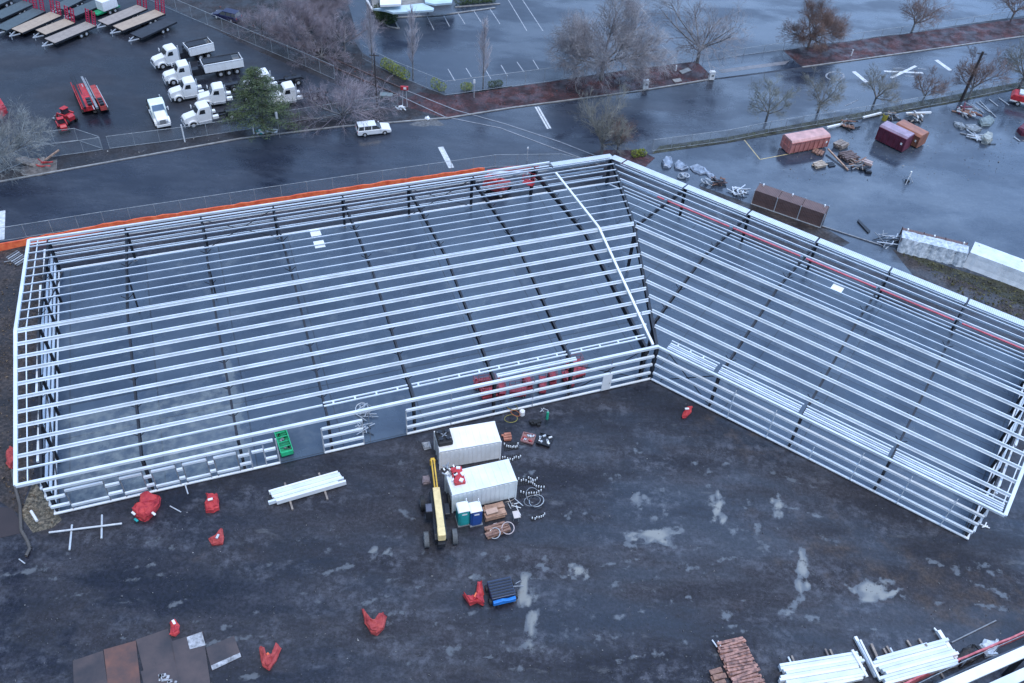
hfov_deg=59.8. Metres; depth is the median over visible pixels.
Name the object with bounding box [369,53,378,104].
utility pole
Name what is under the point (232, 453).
window frame
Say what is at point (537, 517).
stake row
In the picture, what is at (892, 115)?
equipment heap
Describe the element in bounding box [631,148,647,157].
clipped shrub
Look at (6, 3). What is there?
flatbed trailer
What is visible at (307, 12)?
bare tree
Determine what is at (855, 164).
timber scraps
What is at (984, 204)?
wet yard
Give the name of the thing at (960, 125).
rubble mound
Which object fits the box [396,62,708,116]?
mulch strip
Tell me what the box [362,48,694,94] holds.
chain link fence
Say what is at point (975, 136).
loose rubble
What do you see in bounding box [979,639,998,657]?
white sheet heap
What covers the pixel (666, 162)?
wrapped bale
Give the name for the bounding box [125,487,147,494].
window frame
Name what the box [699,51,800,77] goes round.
pavement
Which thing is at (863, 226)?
black bar
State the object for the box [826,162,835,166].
pallet stack
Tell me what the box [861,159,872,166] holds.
pallet stack
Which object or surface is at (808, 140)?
roll off skip
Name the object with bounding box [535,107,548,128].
road marking
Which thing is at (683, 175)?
cable coil
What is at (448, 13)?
kerb
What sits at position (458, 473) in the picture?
red tarpaulin
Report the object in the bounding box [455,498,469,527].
portable toilet
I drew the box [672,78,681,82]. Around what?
access slab
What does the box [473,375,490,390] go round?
scissor lift
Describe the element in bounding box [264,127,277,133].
litter heap
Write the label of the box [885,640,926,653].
channel bundle
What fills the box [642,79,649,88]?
utility box
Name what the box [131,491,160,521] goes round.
red tarpaulin
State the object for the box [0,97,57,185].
bare tree
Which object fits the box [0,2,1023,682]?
ground
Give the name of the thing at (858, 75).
road marking
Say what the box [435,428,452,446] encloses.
black tank
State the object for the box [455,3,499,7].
kerb
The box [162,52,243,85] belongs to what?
dump truck
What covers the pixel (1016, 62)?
young tree
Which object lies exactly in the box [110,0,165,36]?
flatbed trailer
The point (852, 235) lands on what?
ground rail
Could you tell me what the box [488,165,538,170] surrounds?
red netting
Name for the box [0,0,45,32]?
flatbed trailer
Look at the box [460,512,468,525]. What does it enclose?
door
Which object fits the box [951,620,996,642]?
long pipe
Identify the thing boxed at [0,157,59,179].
ramp patch
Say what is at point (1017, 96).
red lorry
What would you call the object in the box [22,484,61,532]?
gravel patch
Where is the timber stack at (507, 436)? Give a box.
[501,432,511,440]
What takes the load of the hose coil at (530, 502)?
on the ground at (336, 544)
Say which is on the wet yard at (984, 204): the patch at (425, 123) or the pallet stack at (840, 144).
the pallet stack at (840, 144)
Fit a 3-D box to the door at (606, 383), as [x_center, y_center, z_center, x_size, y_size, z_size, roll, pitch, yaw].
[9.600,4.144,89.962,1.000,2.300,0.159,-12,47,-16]
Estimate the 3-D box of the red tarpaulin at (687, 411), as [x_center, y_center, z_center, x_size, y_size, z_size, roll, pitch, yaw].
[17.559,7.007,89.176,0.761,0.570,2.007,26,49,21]
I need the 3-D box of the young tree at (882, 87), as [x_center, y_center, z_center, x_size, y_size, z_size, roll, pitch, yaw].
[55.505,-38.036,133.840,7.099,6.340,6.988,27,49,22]
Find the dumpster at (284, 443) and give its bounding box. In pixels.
[274,429,293,456]
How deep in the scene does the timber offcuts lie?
69.59 m
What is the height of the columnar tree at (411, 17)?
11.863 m
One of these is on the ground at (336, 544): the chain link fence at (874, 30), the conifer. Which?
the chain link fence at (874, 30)
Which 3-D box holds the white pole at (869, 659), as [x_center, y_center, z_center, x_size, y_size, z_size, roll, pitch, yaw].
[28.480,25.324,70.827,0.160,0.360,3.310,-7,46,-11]
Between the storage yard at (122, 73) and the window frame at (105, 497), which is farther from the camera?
the storage yard at (122, 73)
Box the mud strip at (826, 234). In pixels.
[700,186,848,246]
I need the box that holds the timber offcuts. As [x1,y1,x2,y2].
[709,667,726,682]
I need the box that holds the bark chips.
[190,1,707,116]
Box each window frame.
[63,479,111,508]
[64,481,102,491]
[71,496,109,506]
[118,471,148,496]
[119,472,141,479]
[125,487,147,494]
[149,464,181,489]
[150,465,174,472]
[156,480,179,487]
[181,457,211,482]
[182,458,206,465]
[187,473,210,480]
[212,450,240,475]
[213,452,235,458]
[217,466,239,473]
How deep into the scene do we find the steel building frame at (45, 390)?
88.34 m
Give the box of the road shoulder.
[640,77,1022,153]
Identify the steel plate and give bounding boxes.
[73,651,106,682]
[104,641,139,682]
[136,629,174,669]
[141,660,179,682]
[172,631,209,682]
[206,636,240,670]
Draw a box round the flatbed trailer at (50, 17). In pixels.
[9,0,61,39]
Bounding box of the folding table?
[512,510,520,521]
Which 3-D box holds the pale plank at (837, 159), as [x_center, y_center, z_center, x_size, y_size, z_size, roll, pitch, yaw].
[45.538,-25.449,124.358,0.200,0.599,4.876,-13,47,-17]
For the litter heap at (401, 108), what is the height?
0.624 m
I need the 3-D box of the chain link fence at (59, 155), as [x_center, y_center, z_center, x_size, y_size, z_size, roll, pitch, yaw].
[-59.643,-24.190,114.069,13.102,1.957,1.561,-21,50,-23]
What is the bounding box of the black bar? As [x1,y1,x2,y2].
[857,219,869,232]
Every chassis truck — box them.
[168,75,239,102]
[181,100,244,128]
[197,81,256,105]
[242,67,303,89]
[267,81,327,104]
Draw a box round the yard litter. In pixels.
[780,120,1023,179]
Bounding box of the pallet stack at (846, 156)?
[838,150,860,162]
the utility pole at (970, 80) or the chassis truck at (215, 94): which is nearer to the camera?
the chassis truck at (215, 94)
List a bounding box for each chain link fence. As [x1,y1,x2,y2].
[1,137,102,169]
[1,153,586,240]
[23,128,101,147]
[106,94,397,147]
[151,0,334,78]
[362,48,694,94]
[652,77,1021,150]
[703,11,1023,59]
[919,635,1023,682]
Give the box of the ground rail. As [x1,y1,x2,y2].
[822,225,883,245]
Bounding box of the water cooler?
[519,409,524,415]
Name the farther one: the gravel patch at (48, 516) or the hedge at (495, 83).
the hedge at (495, 83)
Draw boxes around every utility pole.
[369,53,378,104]
[959,51,986,101]
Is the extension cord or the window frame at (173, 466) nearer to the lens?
the window frame at (173, 466)
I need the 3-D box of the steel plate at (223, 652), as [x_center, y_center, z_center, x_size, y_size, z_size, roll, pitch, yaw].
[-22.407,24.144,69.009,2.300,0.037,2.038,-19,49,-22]
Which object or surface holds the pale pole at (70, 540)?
on the ground at (336, 544)
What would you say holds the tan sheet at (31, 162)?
on the verge at (64, 161)
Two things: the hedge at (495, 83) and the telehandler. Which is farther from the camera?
the hedge at (495, 83)
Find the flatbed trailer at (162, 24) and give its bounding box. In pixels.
[128,17,176,43]
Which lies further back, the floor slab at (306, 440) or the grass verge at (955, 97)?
the grass verge at (955, 97)
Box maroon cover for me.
[1017,123,1023,135]
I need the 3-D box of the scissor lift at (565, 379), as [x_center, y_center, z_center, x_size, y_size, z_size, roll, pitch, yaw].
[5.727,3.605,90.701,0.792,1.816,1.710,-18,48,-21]
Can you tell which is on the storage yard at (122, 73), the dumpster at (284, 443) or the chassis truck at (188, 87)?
the chassis truck at (188, 87)
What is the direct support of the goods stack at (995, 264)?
on the dirt strip at (946, 270)
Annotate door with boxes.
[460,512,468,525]
[472,512,480,525]
[601,373,612,390]
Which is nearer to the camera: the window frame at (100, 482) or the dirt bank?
the window frame at (100, 482)
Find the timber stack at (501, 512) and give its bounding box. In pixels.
[482,501,506,521]
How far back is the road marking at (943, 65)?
147.41 m
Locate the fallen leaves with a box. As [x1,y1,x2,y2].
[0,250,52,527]
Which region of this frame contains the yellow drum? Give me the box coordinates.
[881,113,888,120]
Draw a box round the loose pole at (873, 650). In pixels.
[870,643,877,657]
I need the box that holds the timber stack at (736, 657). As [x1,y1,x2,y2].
[716,636,764,682]
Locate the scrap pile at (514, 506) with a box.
[507,498,522,515]
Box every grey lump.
[421,475,429,484]
[422,441,431,449]
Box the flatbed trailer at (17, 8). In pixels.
[0,0,32,19]
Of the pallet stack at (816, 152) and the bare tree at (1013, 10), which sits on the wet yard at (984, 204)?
the pallet stack at (816, 152)
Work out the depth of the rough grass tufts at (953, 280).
105.82 m
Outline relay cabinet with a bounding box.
[380,92,392,107]
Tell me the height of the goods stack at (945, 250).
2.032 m
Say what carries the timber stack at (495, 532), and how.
on the ground at (336, 544)
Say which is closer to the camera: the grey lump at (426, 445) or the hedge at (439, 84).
the grey lump at (426, 445)
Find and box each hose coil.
[490,522,513,538]
[524,487,543,508]
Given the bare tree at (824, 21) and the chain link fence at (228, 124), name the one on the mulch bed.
the bare tree at (824, 21)
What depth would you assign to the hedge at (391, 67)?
134.67 m
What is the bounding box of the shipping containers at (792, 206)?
[751,182,829,227]
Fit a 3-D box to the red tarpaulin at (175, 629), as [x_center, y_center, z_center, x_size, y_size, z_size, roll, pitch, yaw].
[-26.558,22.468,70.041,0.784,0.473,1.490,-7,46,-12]
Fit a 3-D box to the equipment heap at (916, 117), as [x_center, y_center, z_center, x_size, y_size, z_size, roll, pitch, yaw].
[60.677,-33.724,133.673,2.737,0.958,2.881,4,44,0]
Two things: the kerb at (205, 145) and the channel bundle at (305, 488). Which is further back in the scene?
the kerb at (205, 145)
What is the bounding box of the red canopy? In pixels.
[0,99,7,115]
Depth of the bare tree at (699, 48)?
138.77 m
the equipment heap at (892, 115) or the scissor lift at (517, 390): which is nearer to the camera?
the scissor lift at (517, 390)
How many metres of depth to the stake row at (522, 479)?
82.17 m
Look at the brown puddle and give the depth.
76.25 m
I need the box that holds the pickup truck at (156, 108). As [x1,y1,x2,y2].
[146,94,170,127]
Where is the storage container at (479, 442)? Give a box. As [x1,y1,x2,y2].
[434,421,501,469]
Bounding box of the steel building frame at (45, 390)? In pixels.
[13,154,1023,539]
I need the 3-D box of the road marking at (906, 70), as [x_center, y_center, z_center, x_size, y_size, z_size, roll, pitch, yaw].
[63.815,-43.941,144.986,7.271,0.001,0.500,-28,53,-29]
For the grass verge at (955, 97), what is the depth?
133.04 m
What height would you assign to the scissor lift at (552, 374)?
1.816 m
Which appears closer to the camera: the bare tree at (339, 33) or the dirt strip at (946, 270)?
the dirt strip at (946, 270)
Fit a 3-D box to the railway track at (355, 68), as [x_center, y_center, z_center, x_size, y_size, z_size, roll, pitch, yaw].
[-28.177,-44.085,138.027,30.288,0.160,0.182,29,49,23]
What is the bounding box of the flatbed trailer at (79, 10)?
[64,0,96,18]
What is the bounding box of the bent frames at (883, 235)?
[872,230,899,248]
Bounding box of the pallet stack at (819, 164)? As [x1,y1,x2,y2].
[812,160,827,168]
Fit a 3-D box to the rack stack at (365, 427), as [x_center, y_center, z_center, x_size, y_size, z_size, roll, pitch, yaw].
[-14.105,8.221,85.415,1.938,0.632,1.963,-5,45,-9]
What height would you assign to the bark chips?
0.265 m
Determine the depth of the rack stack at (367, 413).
86.47 m
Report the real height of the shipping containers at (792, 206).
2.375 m
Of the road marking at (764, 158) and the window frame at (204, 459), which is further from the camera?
the road marking at (764, 158)
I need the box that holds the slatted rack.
[6,250,23,265]
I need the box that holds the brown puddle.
[0,507,19,537]
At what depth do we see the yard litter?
127.52 m
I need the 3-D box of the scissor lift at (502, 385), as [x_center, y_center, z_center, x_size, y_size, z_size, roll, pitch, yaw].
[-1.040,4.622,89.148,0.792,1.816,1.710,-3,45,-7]
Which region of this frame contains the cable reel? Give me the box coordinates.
[355,403,371,413]
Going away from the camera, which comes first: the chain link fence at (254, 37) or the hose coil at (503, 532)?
the hose coil at (503, 532)
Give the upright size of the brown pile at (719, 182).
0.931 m
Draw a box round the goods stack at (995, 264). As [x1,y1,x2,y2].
[963,242,1023,289]
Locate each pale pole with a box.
[30,510,37,521]
[49,523,121,533]
[68,524,72,550]
[100,514,102,538]
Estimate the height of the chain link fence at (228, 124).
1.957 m
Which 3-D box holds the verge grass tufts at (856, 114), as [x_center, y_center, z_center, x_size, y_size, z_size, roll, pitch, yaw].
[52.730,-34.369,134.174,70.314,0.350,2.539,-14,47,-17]
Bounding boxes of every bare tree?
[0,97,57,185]
[220,3,298,41]
[258,0,335,50]
[282,65,402,139]
[285,18,351,72]
[293,0,353,25]
[307,9,387,51]
[543,0,684,92]
[573,80,636,154]
[603,113,638,152]
[637,0,753,89]
[775,0,853,54]
[897,0,955,33]
[980,0,1023,19]
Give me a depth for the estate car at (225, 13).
144.34 m
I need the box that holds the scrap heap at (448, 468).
[442,462,454,480]
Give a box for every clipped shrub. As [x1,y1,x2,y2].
[372,3,397,24]
[454,0,495,4]
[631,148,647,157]
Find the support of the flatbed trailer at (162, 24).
on the storage yard at (122, 73)
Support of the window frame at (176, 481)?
in the steel building frame at (45, 390)
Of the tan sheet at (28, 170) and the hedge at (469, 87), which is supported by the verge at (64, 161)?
the tan sheet at (28, 170)
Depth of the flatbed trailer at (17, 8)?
142.08 m
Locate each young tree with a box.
[747,71,799,121]
[799,65,847,113]
[856,63,902,106]
[912,66,957,102]
[952,46,1020,98]
[993,27,1023,88]
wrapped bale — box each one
[661,156,672,168]
[674,160,688,170]
[690,164,707,174]
[706,171,714,178]
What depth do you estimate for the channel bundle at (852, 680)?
69.64 m
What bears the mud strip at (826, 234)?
on the wet yard at (984, 204)
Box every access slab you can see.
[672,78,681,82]
[679,68,691,73]
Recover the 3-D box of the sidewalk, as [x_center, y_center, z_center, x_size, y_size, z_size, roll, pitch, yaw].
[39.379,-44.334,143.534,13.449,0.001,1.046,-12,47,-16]
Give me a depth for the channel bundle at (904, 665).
70.89 m
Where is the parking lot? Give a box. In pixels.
[348,0,1023,94]
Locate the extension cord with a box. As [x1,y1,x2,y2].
[504,405,519,422]
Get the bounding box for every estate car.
[212,8,241,22]
[355,120,390,136]
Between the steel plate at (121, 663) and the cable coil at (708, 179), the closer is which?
the steel plate at (121, 663)
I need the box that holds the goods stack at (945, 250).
[897,227,968,267]
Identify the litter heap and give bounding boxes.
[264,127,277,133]
[395,105,406,110]
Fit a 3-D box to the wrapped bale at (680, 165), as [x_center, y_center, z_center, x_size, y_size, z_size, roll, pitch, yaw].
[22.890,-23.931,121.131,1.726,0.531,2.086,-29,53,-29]
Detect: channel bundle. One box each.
[268,471,345,509]
[778,649,864,682]
[828,676,863,682]
[873,638,958,682]
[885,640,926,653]
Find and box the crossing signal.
[400,86,407,106]
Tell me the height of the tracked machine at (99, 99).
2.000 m
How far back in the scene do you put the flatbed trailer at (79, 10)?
143.35 m
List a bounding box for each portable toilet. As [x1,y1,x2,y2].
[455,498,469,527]
[468,498,482,527]
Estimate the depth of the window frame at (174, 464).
78.44 m
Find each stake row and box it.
[502,453,520,460]
[504,442,518,450]
[518,476,537,485]
[520,488,541,497]
[527,476,545,488]
[531,512,544,520]
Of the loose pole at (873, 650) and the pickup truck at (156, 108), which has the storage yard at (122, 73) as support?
the pickup truck at (156, 108)
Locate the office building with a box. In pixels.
[371,0,451,13]
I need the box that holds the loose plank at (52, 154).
[44,149,59,160]
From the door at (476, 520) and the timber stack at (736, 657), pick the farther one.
the door at (476, 520)
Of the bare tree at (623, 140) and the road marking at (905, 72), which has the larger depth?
the road marking at (905, 72)
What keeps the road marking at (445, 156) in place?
on the road
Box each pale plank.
[826,123,842,128]
[827,148,848,170]
[862,112,881,118]
[905,111,931,113]
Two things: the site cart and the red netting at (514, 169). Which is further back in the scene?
the red netting at (514, 169)
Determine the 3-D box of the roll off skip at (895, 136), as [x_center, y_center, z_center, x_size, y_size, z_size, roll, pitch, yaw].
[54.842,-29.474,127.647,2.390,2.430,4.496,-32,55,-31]
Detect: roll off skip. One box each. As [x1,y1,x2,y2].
[780,128,830,153]
[875,121,914,151]
[896,119,928,147]
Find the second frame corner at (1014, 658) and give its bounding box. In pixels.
[940,646,1023,682]
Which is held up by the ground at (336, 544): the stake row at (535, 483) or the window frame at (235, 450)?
the stake row at (535, 483)
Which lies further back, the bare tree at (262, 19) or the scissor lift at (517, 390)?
the bare tree at (262, 19)
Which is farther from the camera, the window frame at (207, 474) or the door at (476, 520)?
the window frame at (207, 474)
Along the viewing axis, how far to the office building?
144.86 m
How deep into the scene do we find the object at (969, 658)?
70.56 m
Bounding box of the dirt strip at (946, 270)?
[896,249,1023,306]
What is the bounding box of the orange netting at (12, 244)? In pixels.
[0,168,484,250]
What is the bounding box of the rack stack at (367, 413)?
[356,403,377,420]
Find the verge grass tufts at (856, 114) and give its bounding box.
[667,82,1022,147]
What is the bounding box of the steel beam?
[904,631,1023,682]
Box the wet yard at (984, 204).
[586,91,1023,327]
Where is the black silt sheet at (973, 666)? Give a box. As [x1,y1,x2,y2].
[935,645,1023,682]
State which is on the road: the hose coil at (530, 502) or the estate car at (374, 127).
the estate car at (374, 127)
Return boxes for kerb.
[0,117,444,181]
[378,18,399,28]
[396,7,494,17]
[445,79,708,118]
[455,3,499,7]
[802,36,1023,67]
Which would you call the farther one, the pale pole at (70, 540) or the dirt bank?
the dirt bank
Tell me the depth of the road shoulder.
130.64 m
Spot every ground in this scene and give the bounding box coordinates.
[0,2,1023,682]
[0,245,49,513]
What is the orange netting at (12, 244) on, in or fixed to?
on the ground at (336, 544)
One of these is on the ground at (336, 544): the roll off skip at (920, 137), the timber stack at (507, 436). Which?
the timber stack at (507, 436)
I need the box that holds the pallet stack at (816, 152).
[812,148,824,155]
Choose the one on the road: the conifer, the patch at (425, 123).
the patch at (425, 123)
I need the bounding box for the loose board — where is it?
[485,507,497,514]
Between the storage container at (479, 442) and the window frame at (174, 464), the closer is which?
the window frame at (174, 464)
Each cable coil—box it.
[677,172,689,178]
[701,178,712,185]
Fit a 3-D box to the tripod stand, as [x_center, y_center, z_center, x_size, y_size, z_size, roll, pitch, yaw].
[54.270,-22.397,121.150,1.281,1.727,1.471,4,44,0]
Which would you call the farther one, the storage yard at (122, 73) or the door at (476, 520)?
the storage yard at (122, 73)
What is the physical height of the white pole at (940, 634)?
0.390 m
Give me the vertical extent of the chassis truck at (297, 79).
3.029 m
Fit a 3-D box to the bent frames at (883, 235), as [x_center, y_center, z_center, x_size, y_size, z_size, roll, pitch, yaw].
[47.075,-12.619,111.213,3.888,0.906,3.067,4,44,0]
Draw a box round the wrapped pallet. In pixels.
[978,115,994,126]
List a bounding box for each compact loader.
[52,106,77,124]
[55,116,70,133]
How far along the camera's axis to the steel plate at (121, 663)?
67.92 m
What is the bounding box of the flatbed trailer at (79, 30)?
[42,8,96,48]
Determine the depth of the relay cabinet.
126.77 m
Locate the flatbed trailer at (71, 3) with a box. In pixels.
[52,0,84,12]
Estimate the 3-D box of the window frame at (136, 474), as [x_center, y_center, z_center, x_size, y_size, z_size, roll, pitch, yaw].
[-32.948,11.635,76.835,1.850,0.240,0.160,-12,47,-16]
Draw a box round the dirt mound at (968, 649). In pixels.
[957,644,983,666]
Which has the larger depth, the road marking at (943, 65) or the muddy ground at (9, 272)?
the road marking at (943, 65)
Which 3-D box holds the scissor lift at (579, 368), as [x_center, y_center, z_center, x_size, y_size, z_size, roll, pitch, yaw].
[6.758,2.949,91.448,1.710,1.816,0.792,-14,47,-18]
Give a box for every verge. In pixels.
[0,100,439,173]
[652,82,1023,153]
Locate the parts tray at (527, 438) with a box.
[520,432,535,444]
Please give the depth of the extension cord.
87.48 m
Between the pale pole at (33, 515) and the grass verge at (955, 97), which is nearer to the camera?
the pale pole at (33, 515)
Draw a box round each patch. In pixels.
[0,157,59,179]
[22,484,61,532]
[410,119,443,126]
[586,150,653,170]
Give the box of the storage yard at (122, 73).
[0,0,331,160]
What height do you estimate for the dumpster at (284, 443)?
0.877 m
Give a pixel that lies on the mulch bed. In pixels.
(886, 45)
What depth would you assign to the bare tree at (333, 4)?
141.43 m
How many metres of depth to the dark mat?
87.10 m
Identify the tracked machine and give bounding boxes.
[69,74,96,112]
[81,76,108,112]
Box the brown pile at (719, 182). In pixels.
[711,176,727,185]
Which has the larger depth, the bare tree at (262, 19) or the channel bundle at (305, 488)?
the bare tree at (262, 19)
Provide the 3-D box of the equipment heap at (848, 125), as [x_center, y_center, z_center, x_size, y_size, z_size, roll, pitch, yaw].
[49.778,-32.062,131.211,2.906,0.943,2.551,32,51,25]
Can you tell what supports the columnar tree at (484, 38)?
on the parking lot
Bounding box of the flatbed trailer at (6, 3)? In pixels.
[0,0,12,6]
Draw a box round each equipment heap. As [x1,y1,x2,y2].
[840,118,859,130]
[883,111,900,120]
[906,110,924,122]
[951,101,982,118]
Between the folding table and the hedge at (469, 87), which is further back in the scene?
the hedge at (469, 87)
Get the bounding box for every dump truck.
[150,37,214,69]
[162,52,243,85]
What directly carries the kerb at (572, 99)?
on the ground at (336, 544)
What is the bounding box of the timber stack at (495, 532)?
[484,521,510,538]
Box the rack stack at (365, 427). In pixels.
[355,421,374,434]
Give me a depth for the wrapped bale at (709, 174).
120.03 m
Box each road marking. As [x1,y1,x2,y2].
[0,210,4,239]
[438,147,453,167]
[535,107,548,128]
[538,107,550,127]
[744,140,792,159]
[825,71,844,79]
[853,71,865,82]
[884,70,922,73]
[890,65,916,77]
[935,60,951,70]
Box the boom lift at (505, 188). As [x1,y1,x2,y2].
[482,171,535,198]
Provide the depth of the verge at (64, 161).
120.74 m
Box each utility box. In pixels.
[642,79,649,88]
[708,70,715,79]
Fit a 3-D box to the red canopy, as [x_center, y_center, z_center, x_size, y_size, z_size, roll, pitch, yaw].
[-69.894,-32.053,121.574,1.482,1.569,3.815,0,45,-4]
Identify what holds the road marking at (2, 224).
on the road
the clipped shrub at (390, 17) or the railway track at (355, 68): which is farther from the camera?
the clipped shrub at (390, 17)
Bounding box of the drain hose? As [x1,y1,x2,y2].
[10,469,31,556]
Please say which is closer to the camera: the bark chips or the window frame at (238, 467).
the window frame at (238, 467)
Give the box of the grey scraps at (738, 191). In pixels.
[727,185,750,196]
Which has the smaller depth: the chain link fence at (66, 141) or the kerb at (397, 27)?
the chain link fence at (66, 141)
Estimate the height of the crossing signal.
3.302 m
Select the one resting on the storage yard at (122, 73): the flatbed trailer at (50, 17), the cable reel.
the flatbed trailer at (50, 17)
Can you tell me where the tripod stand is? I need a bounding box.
[903,171,912,184]
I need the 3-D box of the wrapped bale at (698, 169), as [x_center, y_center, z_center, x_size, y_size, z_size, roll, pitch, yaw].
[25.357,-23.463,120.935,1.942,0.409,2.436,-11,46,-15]
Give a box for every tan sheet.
[16,156,44,166]
[21,160,56,175]
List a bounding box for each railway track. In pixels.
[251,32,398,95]
[262,27,399,87]
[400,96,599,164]
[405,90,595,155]
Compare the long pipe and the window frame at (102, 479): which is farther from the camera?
the window frame at (102, 479)
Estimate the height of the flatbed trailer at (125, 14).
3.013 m
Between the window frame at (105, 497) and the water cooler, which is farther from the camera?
the water cooler
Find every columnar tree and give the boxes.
[359,1,378,71]
[405,2,422,78]
[475,15,492,87]
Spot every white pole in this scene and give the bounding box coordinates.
[851,649,867,677]
[853,636,876,677]
[859,640,880,679]
[935,630,957,658]
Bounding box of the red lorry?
[1009,89,1023,105]
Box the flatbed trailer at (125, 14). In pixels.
[95,0,147,29]
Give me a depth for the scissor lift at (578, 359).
92.19 m
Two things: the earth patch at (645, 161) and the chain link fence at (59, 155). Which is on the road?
the earth patch at (645, 161)
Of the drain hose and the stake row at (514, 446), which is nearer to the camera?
the drain hose
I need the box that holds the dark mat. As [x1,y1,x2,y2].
[529,419,541,426]
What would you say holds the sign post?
on the road
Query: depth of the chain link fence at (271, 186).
109.65 m
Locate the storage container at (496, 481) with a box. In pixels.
[445,459,517,512]
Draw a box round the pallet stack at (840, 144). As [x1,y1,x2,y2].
[833,139,849,149]
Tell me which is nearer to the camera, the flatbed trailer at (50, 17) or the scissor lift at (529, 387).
the scissor lift at (529, 387)
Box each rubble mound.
[953,121,965,129]
[965,124,981,132]
[981,131,992,144]
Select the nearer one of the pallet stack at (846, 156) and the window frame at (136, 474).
the window frame at (136, 474)
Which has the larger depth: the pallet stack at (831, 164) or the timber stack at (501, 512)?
the pallet stack at (831, 164)
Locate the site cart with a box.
[484,576,522,605]
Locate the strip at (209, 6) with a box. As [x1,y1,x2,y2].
[162,0,511,116]
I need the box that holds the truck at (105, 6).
[92,0,119,15]
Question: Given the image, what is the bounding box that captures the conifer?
[217,66,307,141]
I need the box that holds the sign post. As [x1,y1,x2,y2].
[275,112,279,136]
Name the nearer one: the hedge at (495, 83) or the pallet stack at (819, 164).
the pallet stack at (819, 164)
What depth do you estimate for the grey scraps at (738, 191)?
117.48 m
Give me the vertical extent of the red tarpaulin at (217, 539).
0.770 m
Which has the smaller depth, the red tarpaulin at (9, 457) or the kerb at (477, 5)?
the red tarpaulin at (9, 457)
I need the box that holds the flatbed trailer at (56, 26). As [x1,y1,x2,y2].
[33,5,75,40]
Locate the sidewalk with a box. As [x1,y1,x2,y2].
[719,60,789,72]
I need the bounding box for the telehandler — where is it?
[420,458,457,547]
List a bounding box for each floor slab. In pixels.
[54,185,649,514]
[607,184,1023,539]
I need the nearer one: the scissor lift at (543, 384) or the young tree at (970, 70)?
the scissor lift at (543, 384)
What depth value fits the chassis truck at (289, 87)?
126.34 m
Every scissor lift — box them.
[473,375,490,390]
[478,373,496,390]
[480,384,498,399]
[497,376,505,396]
[509,380,526,398]
[522,371,533,389]
[538,373,546,392]
[547,367,557,384]
[561,368,575,386]
[565,353,583,371]
[573,360,587,378]
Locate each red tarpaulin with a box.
[6,446,12,468]
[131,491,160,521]
[170,619,179,636]
[204,493,219,512]
[208,528,223,545]
[259,643,281,670]
[362,609,385,635]
[450,466,465,485]
[463,581,483,605]
[682,406,692,418]
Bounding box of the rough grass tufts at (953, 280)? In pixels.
[903,253,1023,318]
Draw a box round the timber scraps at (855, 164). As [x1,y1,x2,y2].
[846,157,869,169]
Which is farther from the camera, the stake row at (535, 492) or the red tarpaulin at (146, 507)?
the stake row at (535, 492)
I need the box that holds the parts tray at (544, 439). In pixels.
[536,432,553,446]
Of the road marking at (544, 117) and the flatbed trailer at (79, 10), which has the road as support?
the road marking at (544, 117)
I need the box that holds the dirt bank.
[893,250,1023,319]
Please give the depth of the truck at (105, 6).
143.52 m
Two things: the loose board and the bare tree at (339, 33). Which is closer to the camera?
the loose board
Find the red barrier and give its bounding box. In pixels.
[36,158,52,166]
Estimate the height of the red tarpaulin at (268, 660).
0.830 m
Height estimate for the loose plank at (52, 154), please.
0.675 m
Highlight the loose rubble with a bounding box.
[960,129,982,140]
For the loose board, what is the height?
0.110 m
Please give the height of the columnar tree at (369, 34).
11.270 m
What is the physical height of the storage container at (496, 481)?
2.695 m
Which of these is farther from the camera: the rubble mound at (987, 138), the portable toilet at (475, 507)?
the rubble mound at (987, 138)
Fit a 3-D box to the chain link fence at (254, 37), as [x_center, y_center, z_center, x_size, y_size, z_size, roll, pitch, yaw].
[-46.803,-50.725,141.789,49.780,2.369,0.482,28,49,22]
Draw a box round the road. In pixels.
[0,37,1023,242]
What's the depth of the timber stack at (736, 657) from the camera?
70.38 m
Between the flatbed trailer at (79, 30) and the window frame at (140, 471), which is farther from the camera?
the flatbed trailer at (79, 30)
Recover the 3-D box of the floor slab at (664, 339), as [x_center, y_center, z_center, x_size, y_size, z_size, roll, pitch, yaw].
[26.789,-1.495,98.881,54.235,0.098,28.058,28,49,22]
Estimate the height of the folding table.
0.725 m
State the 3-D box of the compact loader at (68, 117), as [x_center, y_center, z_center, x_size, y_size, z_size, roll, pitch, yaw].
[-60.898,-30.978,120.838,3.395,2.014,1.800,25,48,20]
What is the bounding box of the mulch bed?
[783,18,1023,65]
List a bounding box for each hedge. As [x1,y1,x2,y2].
[380,57,410,79]
[430,77,446,90]
[460,82,472,90]
[487,79,502,86]

